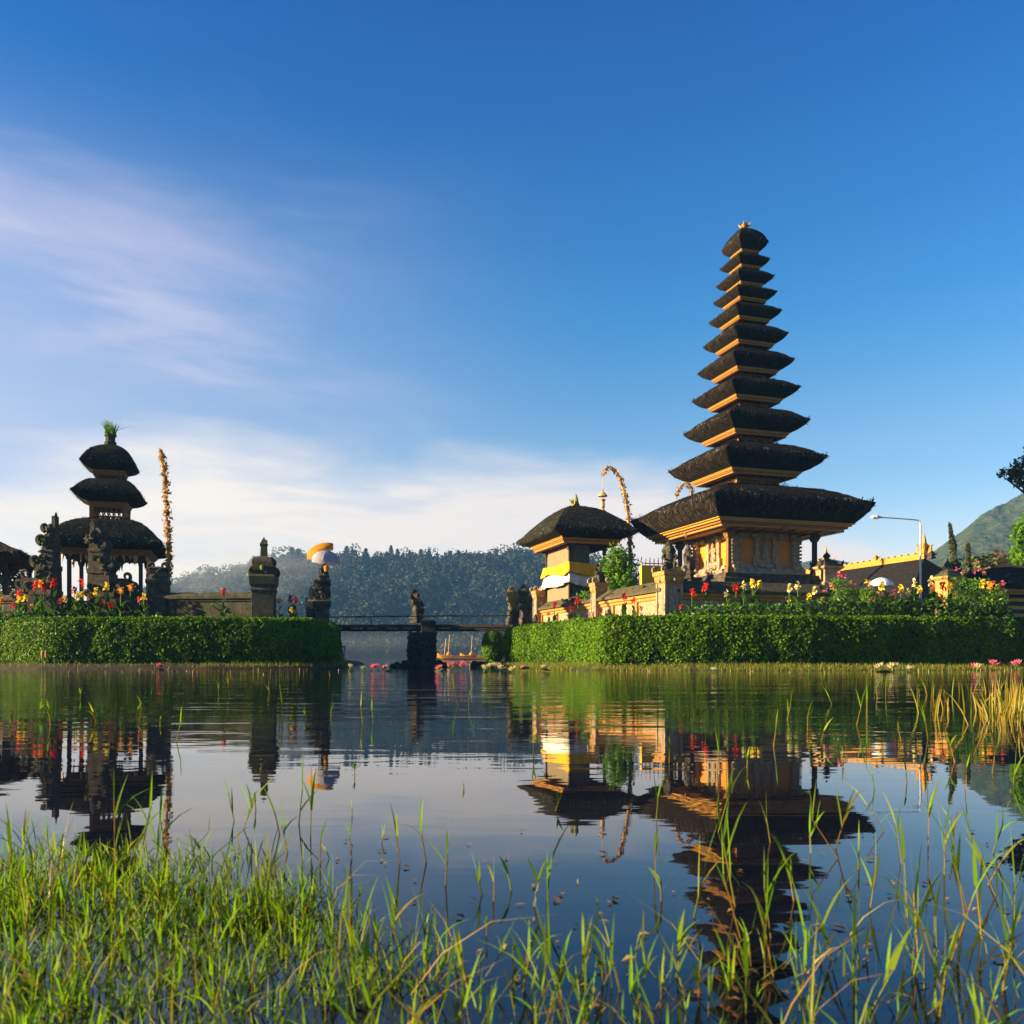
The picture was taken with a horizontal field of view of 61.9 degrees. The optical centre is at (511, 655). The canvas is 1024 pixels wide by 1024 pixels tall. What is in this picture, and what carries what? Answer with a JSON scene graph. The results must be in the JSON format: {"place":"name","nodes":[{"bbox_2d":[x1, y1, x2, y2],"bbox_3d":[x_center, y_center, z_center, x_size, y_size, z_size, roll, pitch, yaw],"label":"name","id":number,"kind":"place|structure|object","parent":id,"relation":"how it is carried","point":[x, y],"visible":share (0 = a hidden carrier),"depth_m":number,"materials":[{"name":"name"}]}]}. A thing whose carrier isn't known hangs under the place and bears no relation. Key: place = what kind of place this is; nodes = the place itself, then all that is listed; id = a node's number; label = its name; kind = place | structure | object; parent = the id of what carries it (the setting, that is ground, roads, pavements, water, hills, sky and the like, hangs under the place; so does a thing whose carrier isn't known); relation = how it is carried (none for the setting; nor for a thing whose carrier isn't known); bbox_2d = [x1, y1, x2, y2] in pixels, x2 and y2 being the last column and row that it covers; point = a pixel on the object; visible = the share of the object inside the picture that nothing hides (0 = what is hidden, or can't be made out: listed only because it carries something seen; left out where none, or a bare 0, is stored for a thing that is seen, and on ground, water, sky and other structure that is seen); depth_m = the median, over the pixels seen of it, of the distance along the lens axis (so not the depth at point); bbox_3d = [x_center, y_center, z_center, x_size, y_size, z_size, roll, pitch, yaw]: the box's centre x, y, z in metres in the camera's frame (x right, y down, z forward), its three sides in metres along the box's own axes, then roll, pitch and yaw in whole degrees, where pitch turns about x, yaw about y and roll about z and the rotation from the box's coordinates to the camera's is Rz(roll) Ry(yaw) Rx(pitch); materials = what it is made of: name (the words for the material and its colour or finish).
{"place":"outdoors","nodes":[
{"label":"outdoors","id":0,"kind":"place"},
{"bbox_2d":[0,642,365,668],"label":"shoreline","id":1,"kind":"structure","parent":0,"point":[119,666],"depth_m":26.04,"materials":[{"name":"soil"}]},
{"bbox_2d":[0,594,15,615],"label":"stone wall","id":2,"kind":"structure","parent":1,"relation":"on","point":[7,600],"depth_m":28.84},
{"bbox_2d":[0,562,27,594],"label":"broadleaf tree","id":3,"kind":"object","parent":1,"relation":"on","point":[12,572],"visible":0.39,"depth_m":33.54,"materials":[{"name":"green plant"}]},
{"bbox_2d":[0,542,34,594],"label":"thatched hall","id":4,"kind":"structure","parent":1,"relation":"on","point":[10,555],"depth_m":32.19,"materials":[{"name":"black wood"}]},
{"bbox_2d":[30,580,41,617],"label":"canna plant","id":5,"kind":"object","parent":1,"relation":"on","point":[36,603],"visible":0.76,"depth_m":27.35,"materials":[{"name":"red plant"}]},
{"bbox_2d":[10,512,62,617],"bbox_3d":[-15.956,-2.633,28.558,1.599,4.424,0.884,0,0,0],"label":"split gate half","id":6,"kind":"object","parent":1,"relation":"on","point":[46,564],"visible":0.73,"depth_m":28.33,"materials":[{"name":"stone"}]},
{"bbox_2d":[33,583,48,617],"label":"canna plant","id":7,"kind":"object","parent":1,"relation":"on","point":[43,609],"visible":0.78,"depth_m":27.34,"materials":[{"name":"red plant"}]},
{"bbox_2d":[48,578,64,616],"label":"canna plant","id":8,"kind":"object","parent":1,"relation":"on","point":[51,613],"visible":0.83,"depth_m":27.33,"materials":[{"name":"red plant"}]},
{"bbox_2d":[68,586,81,616],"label":"canna plant","id":9,"kind":"object","parent":1,"relation":"on","point":[74,605],"visible":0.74,"depth_m":27.39,"materials":[{"name":"green plant"}]},
{"bbox_2d":[0,609,161,628],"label":"undergrowth","id":10,"kind":"object","parent":1,"relation":"on","point":[91,613],"visible":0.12,"depth_m":27.37,"materials":[{"name":"green plant"}]},
{"bbox_2d":[77,578,85,615],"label":"canna plant","id":11,"kind":"object","parent":1,"relation":"on","point":[82,586],"visible":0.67,"depth_m":27.88,"materials":[{"name":"red plant"}]},
{"bbox_2d":[83,592,93,615],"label":"canna plant","id":12,"kind":"object","parent":1,"relation":"on","point":[89,605],"visible":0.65,"depth_m":27.51,"materials":[{"name":"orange plant"}]},
{"bbox_2d":[91,587,103,616],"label":"canna plant","id":13,"kind":"object","parent":1,"relation":"on","point":[94,614],"visible":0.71,"depth_m":27.39,"materials":[{"name":"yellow plant"}]},
{"bbox_2d":[101,582,110,616],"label":"canna plant","id":14,"kind":"object","parent":1,"relation":"on","point":[106,596],"visible":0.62,"depth_m":27.89,"materials":[{"name":"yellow plant"}]},
{"bbox_2d":[44,433,173,616],"bbox_3d":[-15.056,-4.400,31.987,4.228,7.800,4.304,0,0,-17],"label":"three roofed shrine","id":15,"kind":"object","parent":1,"relation":"on","point":[109,464],"visible":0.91,"depth_m":31.08,"materials":[{"name":"black plant"}]},
{"bbox_2d":[100,418,130,435],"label":"fern tuft","id":16,"kind":"object","parent":15,"relation":"on","point":[110,428],"visible":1,"depth_m":31.89,"materials":[{"name":"green plant"}]},
{"bbox_2d":[82,519,142,616],"bbox_3d":[-13.243,-2.520,28.567,1.921,4.210,0.867,0,0,0],"label":"split gate half","id":17,"kind":"object","parent":1,"relation":"on","point":[102,568],"visible":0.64,"depth_m":28.32,"materials":[{"name":"stone"}]},
{"bbox_2d":[112,587,125,616],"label":"canna plant","id":18,"kind":"object","parent":1,"relation":"on","point":[121,602],"visible":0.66,"depth_m":27.40,"materials":[{"name":"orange plant"}]},
{"bbox_2d":[125,584,134,615],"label":"canna plant","id":19,"kind":"object","parent":1,"relation":"on","point":[130,589],"visible":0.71,"depth_m":27.72,"materials":[{"name":"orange plant"}]},
{"bbox_2d":[137,593,148,616],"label":"canna plant","id":20,"kind":"object","parent":1,"relation":"on","point":[143,603],"visible":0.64,"depth_m":27.28,"materials":[{"name":"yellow plant"}]},
{"bbox_2d":[145,562,170,616],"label":"stone pillar","id":21,"kind":"structure","parent":1,"relation":"on","point":[157,581],"depth_m":28.32,"materials":[{"name":"stone"}]},
{"bbox_2d":[154,448,174,591],"bbox_3d":[-11.891,-4.684,29.273,0.645,4.975,0.489,0,0,-29],"label":"bamboo pole","id":22,"kind":"object","parent":1,"relation":"on","point":[166,511],"visible":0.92,"depth_m":29.27,"materials":[{"name":"orange plant"}]},
{"bbox_2d":[0,615,341,663],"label":"clipped hedge","id":23,"kind":"object","parent":1,"relation":"on","point":[147,639],"visible":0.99,"depth_m":26.24,"materials":[{"name":"green plant"}]},
{"bbox_2d":[0,659,353,666],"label":"bank grass","id":24,"kind":"structure","parent":1,"relation":"on","point":[345,663],"depth_m":26.15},
{"bbox_2d":[136,592,250,617],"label":"stone wall","id":25,"kind":"structure","parent":1,"relation":"on","point":[185,604],"depth_m":28.25,"materials":[{"name":"stone"}]},
{"bbox_2d":[247,537,279,617],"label":"stone pillar","id":26,"kind":"structure","parent":1,"relation":"on","point":[263,571],"depth_m":27.96,"materials":[{"name":"stone"}]},
{"bbox_2d":[304,586,315,618],"bbox_3d":[-6.939,-1.509,29.495,0.468,1.818,0.352,0,0,29],"label":"stone statue","id":27,"kind":"object","parent":1,"relation":"on","point":[310,611],"visible":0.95,"depth_m":29.40,"materials":[{"name":"stone"}]},
{"bbox_2d":[313,564,331,621],"bbox_3d":[-6.584,-1.859,29.601,0.638,2.719,0.616,0,0,-12],"label":"statue","id":28,"kind":"object","parent":1,"relation":"on","point":[322,596],"visible":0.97,"depth_m":29.37,"materials":[{"name":"stone"}]},
{"bbox_2d":[307,542,332,577],"bbox_3d":[-6.713,-3.310,29.854,0.935,1.372,0.937,0,0,0],"label":"ceremonial umbrella","id":29,"kind":"object","parent":28,"relation":"on","point":[312,551],"visible":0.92,"depth_m":29.57,"materials":[{"name":"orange fabric"}]},
{"bbox_2d":[312,550,339,566],"bbox_3d":[-6.434,-3.124,29.533,0.965,1.074,0.989,0,0,0],"label":"ceremonial umbrella","id":30,"kind":"object","parent":28,"relation":"on","point":[325,557],"visible":1,"depth_m":29.18,"materials":[{"name":"white fabric"}]},
{"bbox_2d":[215,567,540,656],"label":"hill","id":31,"kind":"structure","parent":0,"point":[404,652],"depth_m":331.55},
{"bbox_2d":[138,543,639,655],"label":"forest","id":32,"kind":"object","parent":31,"relation":"on","point":[421,574],"visible":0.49,"depth_m":354.63,"materials":[{"name":"green plant"}]},
{"bbox_2d":[0,657,1023,1023],"bbox_3d":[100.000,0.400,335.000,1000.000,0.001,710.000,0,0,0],"label":"lake","id":33,"kind":"structure","parent":0,"point":[428,739],"depth_m":2.13,"materials":[{"name":"blue liquid"}]},
{"bbox_2d":[0,828,441,1023],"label":"water grass mat","id":34,"kind":"object","parent":33,"relation":"on","point":[69,981],"visible":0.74,"depth_m":1.17,"materials":[{"name":"plant"}]},
{"bbox_2d":[389,619,448,667],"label":"rubble pier","id":35,"kind":"structure","parent":33,"relation":"in","point":[421,649],"depth_m":29.46,"materials":[{"name":"stone"}]},
{"bbox_2d":[329,615,512,630],"bbox_3d":[-3.309,-1.158,30.600,6.694,0.576,1.100,0,0,0],"label":"footbridge","id":36,"kind":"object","parent":35,"relation":"on","point":[415,627],"visible":0.75,"depth_m":30.08,"materials":[{"name":"brown wood"}]},
{"bbox_2d":[409,588,424,622],"bbox_3d":[-3.476,-1.862,31.189,0.427,1.306,0.598,0,0,38],"label":"stone statue","id":37,"kind":"object","parent":36,"relation":"on","point":[416,604],"visible":0.99,"depth_m":31.09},
{"bbox_2d":[437,635,475,658],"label":"outrigger boat","id":38,"kind":"object","parent":33,"relation":"on","point":[449,656],"visible":0.96,"depth_m":99.61,"materials":[{"name":"orange wood"}]},
{"bbox_2d":[0,804,1023,1023],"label":"water grass","id":39,"kind":"structure","parent":33,"relation":"on","point":[105,890],"depth_m":1.05,"materials":[{"name":"plant"}]},
{"bbox_2d":[296,829,1011,1010],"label":"floating leaves","id":40,"kind":"object","parent":33,"relation":"on","point":[627,957],"visible":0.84,"depth_m":1.15,"materials":[{"name":"green plant"}]},
{"bbox_2d":[911,672,1023,725],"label":"sedge","id":41,"kind":"object","parent":33,"relation":"on","point":[1015,691],"visible":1,"depth_m":5.81,"materials":[{"name":"plant"}]},
{"bbox_2d":[0,0,1023,600],"label":"sky","id":42,"kind":"structure","parent":0,"point":[375,275],"materials":[{"name":"blue"}]},
{"bbox_2d":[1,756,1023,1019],"bbox_3d":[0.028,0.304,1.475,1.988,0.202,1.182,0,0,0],"label":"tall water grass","id":43,"kind":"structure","parent":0,"point":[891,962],"depth_m":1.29,"materials":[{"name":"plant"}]},
{"bbox_2d":[8,667,1023,898],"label":"scattered water grass","id":44,"kind":"structure","parent":0,"point":[718,739],"depth_m":4.00,"materials":[{"name":"plant"}]},
{"bbox_2d":[68,665,1011,673],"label":"dead stalks","id":45,"kind":"object","parent":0,"point":[620,670],"visible":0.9,"depth_m":21.67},
{"bbox_2d":[468,661,1023,670],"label":"shoreline","id":46,"kind":"structure","parent":0,"point":[694,667],"depth_m":23.81,"materials":[{"name":"soil"}]},
{"bbox_2d":[481,628,503,661],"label":"clipped bush","id":47,"kind":"object","parent":46,"relation":"on","point":[491,645],"visible":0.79,"depth_m":32.27,"materials":[{"name":"green plant"}]},
{"bbox_2d":[506,586,519,626],"bbox_3d":[0.044,-1.614,31.394,0.573,2.027,0.431,0,0,-29],"label":"stone statue","id":48,"kind":"object","parent":46,"relation":"on","point":[513,602],"visible":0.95,"depth_m":31.28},
{"bbox_2d":[517,583,532,625],"bbox_3d":[0.472,-1.643,31.194,0.611,2.085,0.458,0,0,-29],"label":"stone statue","id":49,"kind":"object","parent":46,"relation":"on","point":[525,599],"visible":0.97,"depth_m":31.07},
{"bbox_2d":[501,615,603,663],"bbox_3d":[1.649,-0.449,27.479,1.514,1.539,5.981,0,0,-30],"label":"clipped hedge","id":50,"kind":"object","parent":46,"relation":"on","point":[569,640],"visible":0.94,"depth_m":27.35,"materials":[{"name":"green plant"}]},
{"bbox_2d":[516,494,639,602],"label":"thatched pavilion","id":51,"kind":"structure","parent":46,"relation":"on","point":[574,531],"depth_m":36.30,"materials":[{"name":"black plant"}]},
{"bbox_2d":[540,561,608,589],"bbox_3d":[2.738,-3.476,37.756,2.007,1.094,3.327,0,0,-17],"label":"temple cloth","id":52,"kind":"object","parent":51,"relation":"on","point":[556,577],"visible":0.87,"depth_m":36.34,"materials":[{"name":"fabric"}]},
{"bbox_2d":[538,582,660,621],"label":"enclosure wall","id":53,"kind":"structure","parent":46,"relation":"on","point":[610,602],"depth_m":31.41,"materials":[{"name":"stone"}]},
{"bbox_2d":[530,586,545,622],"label":"wall pier","id":54,"kind":"structure","parent":53,"relation":"attached to","point":[538,596],"depth_m":38.98,"materials":[{"name":"stone"}]},
{"bbox_2d":[587,577,610,617],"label":"wall pier","id":55,"kind":"structure","parent":53,"relation":"attached to","point":[597,589],"depth_m":32.52,"materials":[{"name":"stone"}]},
{"bbox_2d":[595,564,604,581],"bbox_3d":[3.355,-3.201,32.748,0.441,0.793,0.330,0,0,-40],"label":"stone statue","id":56,"kind":"object","parent":55,"relation":"on","point":[599,575],"visible":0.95,"depth_m":32.68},
{"bbox_2d":[576,541,642,600],"bbox_3d":[4.318,-2.701,34.248,3.604,3.820,2.385,0,0,0],"label":"leafy shrub","id":57,"kind":"object","parent":46,"relation":"on","point":[617,570],"visible":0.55,"depth_m":33.90,"materials":[{"name":"green plant"}]},
{"bbox_2d":[598,462,634,579],"bbox_3d":[4.846,-5.851,39.519,1.766,6.273,0.554,0,0,0],"label":"bamboo pole","id":58,"kind":"object","parent":46,"relation":"on","point":[624,494],"visible":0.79,"depth_m":39.45,"materials":[{"name":"beige plant"}]},
{"bbox_2d":[622,593,630,614],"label":"canna plant","id":59,"kind":"object","parent":46,"relation":"on","point":[624,609],"visible":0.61,"depth_m":27.38,"materials":[{"name":"green plant"}]},
{"bbox_2d":[640,557,682,584],"bbox_3d":[5.559,-2.326,31.723,1.700,2.653,0.160,0,0,-17],"label":"gate fence","id":60,"kind":"object","parent":46,"relation":"on","point":[646,576],"visible":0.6,"depth_m":31.49,"materials":[{"name":"yellow"}]},
{"bbox_2d":[651,564,687,615],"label":"wall pier","id":61,"kind":"structure","parent":46,"relation":"on","point":[669,597],"depth_m":27.29,"materials":[{"name":"stone"}]},
{"bbox_2d":[661,541,677,570],"bbox_3d":[5.085,-3.239,27.573,0.557,1.046,0.419,0,0,0],"label":"stone statue","id":62,"kind":"object","parent":61,"relation":"on","point":[669,557],"visible":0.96,"depth_m":27.47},
{"bbox_2d":[675,482,694,555],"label":"bamboo pole","id":63,"kind":"object","parent":46,"relation":"on","point":[689,487],"visible":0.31,"depth_m":45.96,"materials":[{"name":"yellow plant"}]},
{"bbox_2d":[683,544,695,579],"bbox_3d":[6.937,-3.719,33.596,0.462,1.391,0.617,0,0,38],"label":"stone statue","id":64,"kind":"object","parent":46,"relation":"on","point":[688,560],"visible":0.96,"depth_m":33.48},
{"bbox_2d":[741,580,747,613],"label":"canna plant","id":65,"kind":"object","parent":46,"relation":"on","point":[743,599],"visible":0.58,"depth_m":25.88,"materials":[{"name":"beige plant"}]},
{"bbox_2d":[744,579,756,614],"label":"canna plant","id":66,"kind":"object","parent":46,"relation":"on","point":[752,599],"visible":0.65,"depth_m":25.75,"materials":[{"name":"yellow plant"}]},
{"bbox_2d":[630,220,875,583],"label":"meru tower","id":67,"kind":"structure","parent":46,"relation":"on","point":[746,517],"depth_m":34.21,"materials":[{"name":"black plant"}]},
{"bbox_2d":[486,660,1023,670],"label":"bank grass","id":68,"kind":"structure","parent":46,"relation":"on","point":[779,667],"depth_m":23.79,"materials":[{"name":"plant"}]},
{"bbox_2d":[754,580,766,614],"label":"canna plant","id":69,"kind":"object","parent":46,"relation":"on","point":[759,583],"visible":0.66,"depth_m":25.84,"materials":[{"name":"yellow plant"}]},
{"bbox_2d":[677,580,889,615],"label":"enclosure wall","id":70,"kind":"structure","parent":46,"relation":"on","point":[771,594],"depth_m":28.43,"materials":[{"name":"stone"}]},
{"bbox_2d":[784,583,793,614],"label":"canna plant","id":71,"kind":"object","parent":46,"relation":"on","point":[789,587],"visible":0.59,"depth_m":25.58,"materials":[{"name":"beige plant"}]},
{"bbox_2d":[791,581,803,614],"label":"canna plant","id":72,"kind":"object","parent":46,"relation":"on","point":[796,587],"visible":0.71,"depth_m":25.33,"materials":[{"name":"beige plant"}]},
{"bbox_2d":[594,613,1023,664],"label":"clipped hedge","id":73,"kind":"object","parent":46,"relation":"on","point":[729,639],"visible":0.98,"depth_m":24.07,"materials":[{"name":"green plant"}]},
{"bbox_2d":[809,550,844,584],"bbox_3d":[12.537,-2.414,34.000,0.966,3.629,0.966,0,0,-17],"label":"shrine","id":74,"kind":"object","parent":46,"relation":"on","point":[826,568],"visible":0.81,"depth_m":33.67,"materials":[{"name":"stone"}]},
{"bbox_2d":[828,571,848,615],"bbox_3d":[9.720,-1.535,25.413,0.688,1.969,0.476,0,0,0],"label":"pink flower bush","id":75,"kind":"object","parent":46,"relation":"on","point":[839,596],"visible":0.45,"depth_m":25.33,"materials":[{"name":"green plant"}]},
{"bbox_2d":[669,593,1014,636],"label":"undergrowth","id":76,"kind":"object","parent":46,"relation":"on","point":[814,609],"visible":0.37,"depth_m":25.16,"materials":[{"name":"green plant"}]},
{"bbox_2d":[822,580,861,615],"bbox_3d":[9.873,-1.408,25.594,1.234,1.729,0.446,0,0,0],"label":"pink flower bush","id":77,"kind":"object","parent":46,"relation":"on","point":[851,593],"visible":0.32,"depth_m":25.50,"materials":[{"name":"green plant"}]},
{"bbox_2d":[858,579,885,615],"bbox_3d":[10.627,-1.409,25.297,0.781,1.729,0.493,0,0,0],"label":"pink flower bush","id":78,"kind":"object","parent":46,"relation":"on","point":[869,593],"visible":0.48,"depth_m":25.21,"materials":[{"name":"green plant"}]},
{"bbox_2d":[868,577,893,586],"bbox_3d":[14.270,-1.820,33.000,0.900,2.440,0.912,0,0,0],"label":"ceremonial umbrella","id":79,"kind":"object","parent":46,"relation":"on","point":[887,582],"visible":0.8,"depth_m":32.71,"materials":[{"name":"fabric"}]},
{"bbox_2d":[803,533,977,616],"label":"temple hall","id":80,"kind":"structure","parent":46,"relation":"on","point":[904,570],"depth_m":45.51,"materials":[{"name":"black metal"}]},
{"bbox_2d":[870,515,921,615],"bbox_3d":[18.002,-3.507,40.000,2.407,6.214,0.198,0,0,0],"label":"street lamp","id":81,"kind":"object","parent":46,"relation":"on","point":[875,516],"visible":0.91,"depth_m":39.97,"materials":[{"name":"metal"}]},
{"bbox_2d":[881,589,917,615],"bbox_3d":[11.545,-1.273,25.498,1.088,1.443,0.466,0,0,0],"label":"pink flower bush","id":82,"kind":"object","parent":46,"relation":"on","point":[891,598],"visible":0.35,"depth_m":25.41,"materials":[{"name":"green plant"}]},
{"bbox_2d":[893,584,911,615],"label":"canna plant","id":83,"kind":"object","parent":46,"relation":"on","point":[899,590],"visible":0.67,"depth_m":25.23,"materials":[{"name":"yellow plant"}]},
{"bbox_2d":[910,578,916,615],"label":"canna plant","id":84,"kind":"object","parent":46,"relation":"on","point":[912,596],"visible":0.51,"depth_m":26.03,"materials":[{"name":"plant"}]},
{"bbox_2d":[925,576,935,615],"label":"canna plant","id":85,"kind":"object","parent":46,"relation":"on","point":[931,593],"visible":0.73,"depth_m":25.40,"materials":[{"name":"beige plant"}]},
{"bbox_2d":[938,581,951,616],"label":"canna plant","id":86,"kind":"object","parent":46,"relation":"on","point":[942,587],"visible":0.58,"depth_m":25.52,"materials":[{"name":"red plant"}]},
{"bbox_2d":[931,558,964,616],"bbox_3d":[16.851,-2.197,33.000,0.840,3.195,0.840,0,0,-17],"label":"shrine","id":87,"kind":"object","parent":46,"relation":"on","point":[948,572],"visible":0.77,"depth_m":32.76,"materials":[{"name":"stone"}]},
{"bbox_2d":[948,522,961,572],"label":"cypress tree","id":88,"kind":"object","parent":46,"relation":"on","point":[953,544],"visible":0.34,"depth_m":45.92,"materials":[{"name":"green plant"}]},
{"bbox_2d":[941,567,975,616],"bbox_3d":[13.389,-1.621,25.719,1.052,2.115,0.646,0,0,0],"label":"pink flower bush","id":89,"kind":"object","parent":46,"relation":"on","point":[960,588],"visible":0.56,"depth_m":25.62,"materials":[{"name":"green plant"}]},
{"bbox_2d":[962,542,973,574],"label":"cypress tree","id":90,"kind":"object","parent":46,"relation":"on","point":[968,567],"visible":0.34,"depth_m":47.92,"materials":[{"name":"green plant"}]},
{"bbox_2d":[957,552,999,573],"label":"broadleaf tree","id":91,"kind":"object","parent":46,"relation":"on","point":[990,555],"visible":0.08,"depth_m":63.49,"materials":[{"name":"green plant"}]},
{"bbox_2d":[973,579,986,616],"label":"canna plant","id":92,"kind":"object","parent":46,"relation":"on","point":[983,582],"visible":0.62,"depth_m":25.56,"materials":[{"name":"yellow plant"}]},
{"bbox_2d":[968,568,995,616],"bbox_3d":[14.223,-1.602,25.909,0.828,2.106,0.644,0,0,0],"label":"pink flower bush","id":93,"kind":"object","parent":46,"relation":"on","point":[986,584],"visible":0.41,"depth_m":25.82,"materials":[{"name":"green plant"}]},
{"bbox_2d":[969,557,997,573],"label":"broadleaf tree","id":94,"kind":"object","parent":46,"relation":"on","point":[986,563],"visible":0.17,"depth_m":59.67,"materials":[{"name":"green plant"}]},
{"bbox_2d":[985,581,998,618],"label":"canna plant","id":95,"kind":"object","parent":46,"relation":"on","point":[990,585],"visible":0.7,"depth_m":25.37,"materials":[{"name":"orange plant"}]},
{"bbox_2d":[961,557,1023,616],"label":"dark roofed pavilion","id":96,"kind":"structure","parent":46,"relation":"on","point":[1012,576],"depth_m":35.23,"materials":[{"name":"black metal"}]},
{"bbox_2d":[988,580,1008,616],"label":"pink flower bush","id":97,"kind":"object","parent":46,"relation":"on","point":[999,590],"visible":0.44,"depth_m":25.41,"materials":[{"name":"green plant"}]},
{"bbox_2d":[996,447,1023,493],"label":"broadleaf tree","id":98,"kind":"object","parent":46,"relation":"on","point":[1015,472],"visible":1,"depth_m":37.72,"materials":[{"name":"green plant"}]},
{"bbox_2d":[1006,514,1023,565],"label":"broadleaf tree","id":99,"kind":"object","parent":46,"relation":"on","point":[1016,551],"visible":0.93,"depth_m":43.66,"materials":[{"name":"green plant"}]},
{"bbox_2d":[801,558,853,569],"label":"distant ridge","id":100,"kind":"structure","parent":0,"point":[806,565],"depth_m":659.42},
{"bbox_2d":[927,493,1023,568],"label":"mountain","id":101,"kind":"structure","parent":0,"point":[987,532],"depth_m":478.47,"materials":[{"name":"plant"}]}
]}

